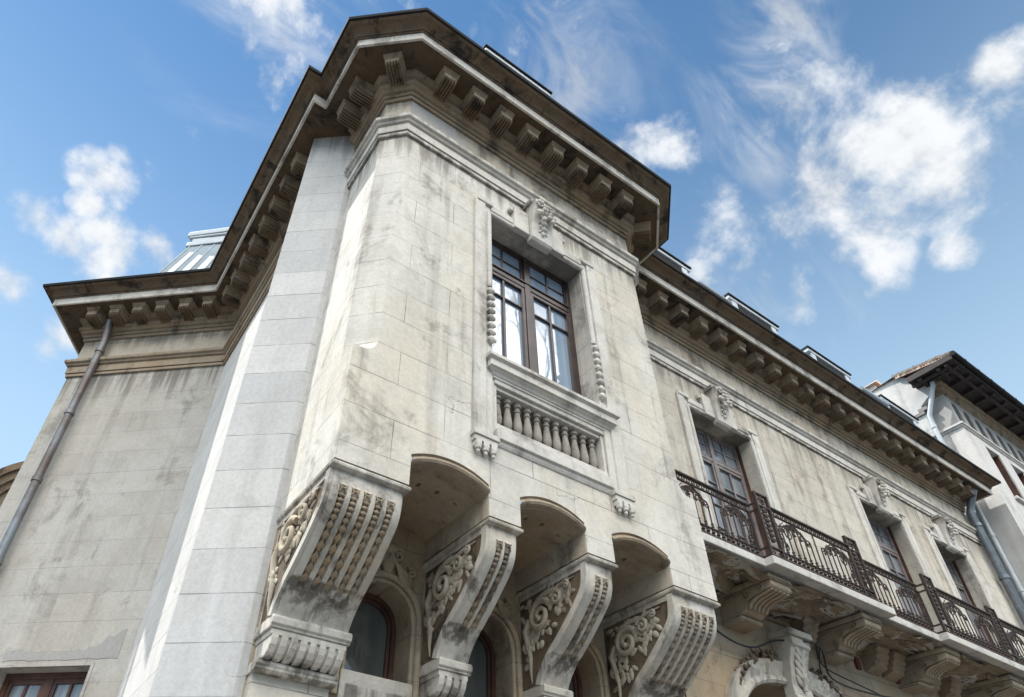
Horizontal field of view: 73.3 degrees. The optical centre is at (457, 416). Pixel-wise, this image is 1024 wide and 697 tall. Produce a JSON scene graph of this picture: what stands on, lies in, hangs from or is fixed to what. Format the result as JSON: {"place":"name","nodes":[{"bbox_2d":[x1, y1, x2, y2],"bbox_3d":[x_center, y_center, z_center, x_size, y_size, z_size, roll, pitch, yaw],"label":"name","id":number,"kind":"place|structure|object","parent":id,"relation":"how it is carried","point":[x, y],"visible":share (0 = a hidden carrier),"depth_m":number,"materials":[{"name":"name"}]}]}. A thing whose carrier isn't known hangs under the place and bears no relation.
{"place":"outdoors","nodes":[
{"label":"outdoors","id":0,"kind":"place"},
{"bbox_2d":[0,461,23,506],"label":"arched house","id":1,"kind":"structure","parent":0,"point":[8,474],"depth_m":18.63,"materials":[{"name":"stone"}]},
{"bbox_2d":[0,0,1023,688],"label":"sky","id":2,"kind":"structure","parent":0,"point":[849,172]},
{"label":"pavement","id":3,"kind":"structure","parent":0,"visible":0},
{"bbox_2d":[0,7,1023,696],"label":"stone mansion","id":4,"kind":"structure","parent":3,"relation":"on","point":[406,331],"depth_m":8.55,"materials":[{"name":"stone"}]},
{"bbox_2d":[0,672,87,696],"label":"window","id":5,"kind":"structure","parent":4,"relation":"in","point":[56,684],"depth_m":8.58,"materials":[{"name":"red wood"}]},
{"bbox_2d":[329,542,422,696],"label":"arched window","id":6,"kind":"structure","parent":4,"relation":"in","point":[367,671],"depth_m":5.99,"materials":[{"name":"beige stone"}]},
{"bbox_2d":[463,598,522,696],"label":"arched window","id":7,"kind":"structure","parent":4,"relation":"in","point":[481,682],"depth_m":6.53,"materials":[{"name":"beige stone"}]},
{"bbox_2d":[471,195,629,494],"bbox_3d":[0.966,-1.104,7.854,1.940,4.130,0.573,24,-44,-25],"label":"window","id":8,"kind":"structure","parent":4,"relation":"in","point":[522,313],"depth_m":8.13,"materials":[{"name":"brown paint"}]},
{"bbox_2d":[568,631,610,696],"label":"arched window","id":9,"kind":"structure","parent":4,"relation":"in","point":[575,685],"depth_m":7.02,"materials":[{"name":"beige stone"}]},
{"bbox_2d":[675,384,797,562],"bbox_3d":[4.295,1.086,10.621,2.010,3.810,0.598,24,-44,-25],"label":"window","id":10,"kind":"structure","parent":4,"relation":"in","point":[718,464],"depth_m":11.16,"materials":[{"name":"beige stone"}]},
{"bbox_2d":[717,630,889,696],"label":"cable","id":11,"kind":"object","parent":4,"relation":"attached to","point":[758,646],"visible":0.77,"depth_m":8.85,"materials":[{"name":"black rubber"}]},
{"bbox_2d":[819,648,841,695],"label":"cable","id":12,"kind":"object","parent":4,"relation":"attached to","point":[822,674],"visible":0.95,"depth_m":9.00,"materials":[{"name":"black rubber"}]},
{"bbox_2d":[816,642,880,694],"bbox_3d":[5.733,3.725,9.543,2.916,0.397,0.209,28,-46,-28],"label":"cable","id":13,"kind":"object","parent":4,"relation":"attached to","point":[842,676],"visible":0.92,"depth_m":9.28,"materials":[{"name":"black rubber"}]},
{"bbox_2d":[846,475,952,631],"bbox_3d":[8.158,2.790,12.581,1.960,3.810,0.598,24,-44,-25],"label":"window","id":14,"kind":"structure","parent":4,"relation":"in","point":[884,547],"depth_m":13.19,"materials":[{"name":"beige stone"}]},
{"bbox_2d":[921,514,1020,657],"bbox_3d":[10.274,3.724,13.655,1.840,3.810,0.598,24,-44,-25],"label":"window","id":15,"kind":"structure","parent":4,"relation":"in","point":[943,529],"depth_m":14.29,"materials":[{"name":"beige stone"}]},
{"bbox_2d":[865,350,1023,628],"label":"tower house","id":16,"kind":"structure","parent":3,"relation":"on","point":[958,404],"depth_m":18.70,"materials":[{"name":"paint"}]},
{"bbox_2d":[992,456,1023,504],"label":"window","id":17,"kind":"structure","parent":16,"relation":"in","point":[1011,485],"depth_m":18.11,"materials":[{"name":"red wood"}]},
{"bbox_2d":[1018,473,1023,484],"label":"window","id":18,"kind":"structure","parent":16,"relation":"in","point":[1021,476],"depth_m":19.09,"materials":[{"name":"red wood"}]}
]}

